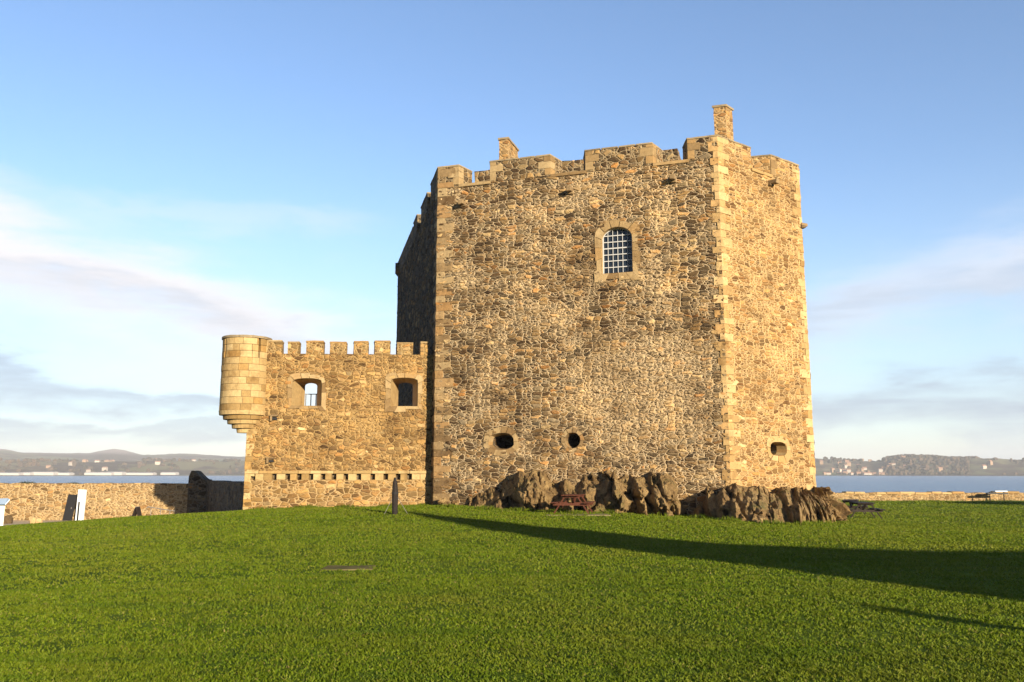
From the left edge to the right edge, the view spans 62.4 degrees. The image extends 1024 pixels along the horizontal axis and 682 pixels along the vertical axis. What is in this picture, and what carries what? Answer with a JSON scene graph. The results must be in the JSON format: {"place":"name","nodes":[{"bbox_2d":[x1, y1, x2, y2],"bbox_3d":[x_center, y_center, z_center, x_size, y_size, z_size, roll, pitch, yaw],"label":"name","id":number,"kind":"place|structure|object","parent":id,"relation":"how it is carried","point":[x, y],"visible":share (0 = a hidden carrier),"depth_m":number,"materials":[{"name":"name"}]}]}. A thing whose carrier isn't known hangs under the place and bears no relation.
{"place":"outdoors","nodes":[
{"label":"outdoors","id":0,"kind":"place"},
{"bbox_2d":[3,520,74,524],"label":"path","id":1,"kind":"structure","parent":0,"point":[16,522],"depth_m":52.63,"materials":[{"name":"beige stone"}]},
{"bbox_2d":[0,498,9,525],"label":"booth","id":2,"kind":"object","parent":1,"relation":"on","point":[4,502],"visible":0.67,"depth_m":37.26,"materials":[{"name":"white paint"}]},
{"bbox_2d":[3,515,12,523],"bbox_3d":[-30.393,10.745,50.952,0.592,0.549,0.592,0,-9,0],"label":"boulder","id":3,"kind":"object","parent":1,"relation":"on","point":[8,519],"visible":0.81,"depth_m":50.76,"materials":[{"name":"brown stone"}]},
{"bbox_2d":[30,516,36,523],"bbox_3d":[-28.846,10.790,50.934,0.399,0.428,0.417,0,-9,0],"label":"stone","id":4,"kind":"object","parent":1,"relation":"on","point":[32,519],"visible":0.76,"depth_m":50.79,"materials":[{"name":"beige stone"}]},
{"bbox_2d":[35,517,42,522],"bbox_3d":[-28.525,10.809,50.947,0.418,0.352,0.444,0,-9,0],"label":"stone","id":5,"kind":"object","parent":1,"relation":"on","point":[38,520],"visible":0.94,"depth_m":50.79,"materials":[{"name":"beige stone"}]},
{"bbox_2d":[62,494,77,520],"bbox_3d":[-27.962,10.551,53.455,0.747,1.714,0.215,0,-9,0],"label":"dark panel","id":6,"kind":"object","parent":1,"relation":"on","point":[70,507],"visible":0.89,"depth_m":53.45,"materials":[{"name":"paint"}]},
{"bbox_2d":[75,490,86,520],"bbox_3d":[-26.863,10.251,52.649,0.700,1.968,0.400,0,-9,0],"label":"sign panel","id":7,"kind":"object","parent":1,"relation":"on","point":[81,503],"visible":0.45,"depth_m":52.61,"materials":[{"name":"white paint"}]},
{"bbox_2d":[132,506,141,515],"bbox_3d":[-22.631,10.335,51.017,0.434,0.673,0.560,0,-9,0],"label":"folding board","id":8,"kind":"object","parent":1,"relation":"on","point":[137,511],"visible":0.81,"depth_m":50.94,"materials":[{"name":"metal"}]},
{"bbox_2d":[147,506,174,514],"bbox_3d":[-21.015,10.455,50.492,1.729,1.129,0.056,0,-9,0],"label":"handrail","id":9,"kind":"object","parent":1,"relation":"on","point":[160,509],"visible":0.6,"depth_m":50.53,"materials":[{"name":"wood"}]},
{"bbox_2d":[0,499,1023,681],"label":"ground","id":10,"kind":"structure","parent":0,"point":[523,675],"depth_m":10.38,"materials":[{"name":"green plant"}]},
{"bbox_2d":[0,483,187,519],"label":"boundary wall","id":11,"kind":"structure","parent":10,"relation":"on","point":[45,501],"depth_m":54.08,"materials":[{"name":"beige stone"}]},
{"bbox_2d":[184,485,187,512],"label":"boundary wall","id":12,"kind":"structure","parent":10,"relation":"on","point":[186,499],"depth_m":53.92,"materials":[{"name":"stone"}]},
{"bbox_2d":[187,471,209,512],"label":"ruined gable","id":13,"kind":"structure","parent":10,"relation":"on","point":[197,491],"depth_m":53.97,"materials":[{"name":"black stone"}]},
{"bbox_2d":[206,480,243,511],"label":"return wall","id":14,"kind":"structure","parent":10,"relation":"on","point":[224,495],"depth_m":47.71,"materials":[{"name":"grey stone"}]},
{"bbox_2d":[219,335,432,509],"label":"curtain wall","id":15,"kind":"structure","parent":10,"relation":"on","point":[357,436],"depth_m":38.17,"materials":[{"name":"stone"}]},
{"bbox_2d":[321,565,375,569],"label":"stone slab","id":16,"kind":"structure","parent":10,"relation":"on","point":[354,567],"depth_m":14.23,"materials":[{"name":"grey stone"}]},
{"bbox_2d":[384,477,406,514],"bbox_3d":[-4.119,5.626,30.451,0.875,1.402,0.636,0,-9,0],"label":"timber post","id":17,"kind":"object","parent":10,"relation":"on","point":[395,498],"visible":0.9,"depth_m":30.18,"materials":[{"name":"wood"}]},
{"bbox_2d":[548,512,610,515],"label":"concrete slab","id":18,"kind":"structure","parent":10,"relation":"on","point":[589,514],"depth_m":30.51,"materials":[{"name":"grey concrete"}]},
{"bbox_2d":[551,494,595,513],"bbox_3d":[2.276,6.020,31.261,1.439,0.676,1.540,-2,-9,13],"label":"picnic table","id":19,"kind":"object","parent":18,"relation":"on","point":[562,503],"visible":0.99,"depth_m":30.78,"materials":[{"name":"brown wood"}]},
{"bbox_2d":[395,104,815,513],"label":"castle tower","id":20,"kind":"structure","parent":10,"relation":"on","point":[638,310],"depth_m":36.52,"materials":[{"name":"stone"}]},
{"bbox_2d":[602,228,632,273],"bbox_3d":[4.584,-3.902,36.584,1.394,2.057,0.050,-3,-9,17],"label":"window frame","id":21,"kind":"structure","parent":20,"relation":"in","point":[617,229],"depth_m":36.59,"materials":[{"name":"white paint"}]},
{"bbox_2d":[604,229,631,273],"bbox_3d":[4.600,-3.880,36.631,1.335,2.027,0.015,-3,-9,17],"label":"window pane","id":22,"kind":"structure","parent":20,"relation":"in","point":[606,239],"depth_m":36.63,"materials":[{"name":"glass"}]},
{"bbox_2d":[438,469,852,522],"bbox_3d":[7.388,6.445,34.445,18.700,2.675,12.771,3,-9,-20],"label":"rock outcrop","id":23,"kind":"object","parent":10,"relation":"on","point":[654,493],"visible":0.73,"depth_m":33.11,"materials":[{"name":"brown stone"}]},
{"bbox_2d":[842,499,867,513],"bbox_3d":[18.314,8.969,45.663,1.635,0.768,1.750,-4,-10,25],"label":"picnic table","id":24,"kind":"object","parent":10,"relation":"on","point":[848,500],"visible":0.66,"depth_m":45.15,"materials":[{"name":"wood"}]},
{"bbox_2d":[849,501,884,518],"bbox_3d":[16.875,8.151,40.702,1.635,0.768,1.750,-1,-9,8],"label":"bench","id":25,"kind":"object","parent":10,"relation":"on","point":[870,510],"visible":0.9,"depth_m":40.13,"materials":[{"name":"grey metal"}]},
{"bbox_2d":[831,491,1023,500],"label":"sea wall","id":26,"kind":"structure","parent":10,"relation":"on","point":[934,495],"depth_m":73.70,"materials":[{"name":"stone"}]},
{"bbox_2d":[986,491,1007,500],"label":"information panel","id":27,"kind":"object","parent":10,"relation":"on","point":[989,493],"visible":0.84,"depth_m":72.11,"materials":[{"name":"paint"}]},
{"bbox_2d":[0,449,1023,475],"bbox_3d":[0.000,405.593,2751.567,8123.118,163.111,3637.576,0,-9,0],"label":"hills","id":28,"kind":"structure","parent":0,"point":[999,467],"depth_m":2130.93,"materials":[{"name":"grey"}]},
{"bbox_2d":[0,472,23,474],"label":"waterfront shed","id":29,"kind":"structure","parent":28,"relation":"on","point":[11,473],"depth_m":1781.41,"materials":[{"name":"white"}]},
{"bbox_2d":[22,472,33,474],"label":"waterfront shed","id":30,"kind":"structure","parent":28,"relation":"on","point":[28,473],"depth_m":1803.52,"materials":[{"name":"white"}]},
{"bbox_2d":[34,472,58,474],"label":"waterfront shed","id":31,"kind":"structure","parent":28,"relation":"on","point":[45,473],"depth_m":1815.09,"materials":[{"name":"white"}]},
{"bbox_2d":[58,472,73,474],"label":"waterfront shed","id":32,"kind":"structure","parent":28,"relation":"on","point":[65,473],"depth_m":1834.54,"materials":[{"name":"white"}]},
{"bbox_2d":[84,472,114,474],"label":"waterfront shed","id":33,"kind":"structure","parent":28,"relation":"on","point":[98,473],"depth_m":1865.93,"materials":[{"name":"white"}]},
{"bbox_2d":[114,472,126,474],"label":"waterfront shed","id":34,"kind":"structure","parent":28,"relation":"on","point":[119,473],"depth_m":1880.33,"materials":[{"name":"white"}]},
{"bbox_2d":[126,472,156,474],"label":"waterfront shed","id":35,"kind":"structure","parent":28,"relation":"on","point":[140,473],"depth_m":1901.45,"materials":[{"name":"white"}]},
{"bbox_2d":[160,472,178,474],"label":"waterfront shed","id":36,"kind":"structure","parent":28,"relation":"on","point":[169,473],"depth_m":1925.44,"materials":[{"name":"white"}]},
{"bbox_2d":[0,454,1023,474],"bbox_3d":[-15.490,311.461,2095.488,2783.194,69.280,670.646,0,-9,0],"label":"woods","id":37,"kind":"object","parent":28,"relation":"on","point":[922,466],"visible":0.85,"depth_m":2068.15,"materials":[{"name":"plant"}]},
{"bbox_2d":[0,476,1023,492],"bbox_3d":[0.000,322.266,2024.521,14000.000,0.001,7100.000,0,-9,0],"label":"water","id":38,"kind":"structure","parent":0,"point":[964,484],"depth_m":643.54,"materials":[{"name":"blue liquid"}]},
{"bbox_2d":[0,0,1023,460],"label":"sky","id":39,"kind":"structure","parent":0,"point":[178,177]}
]}

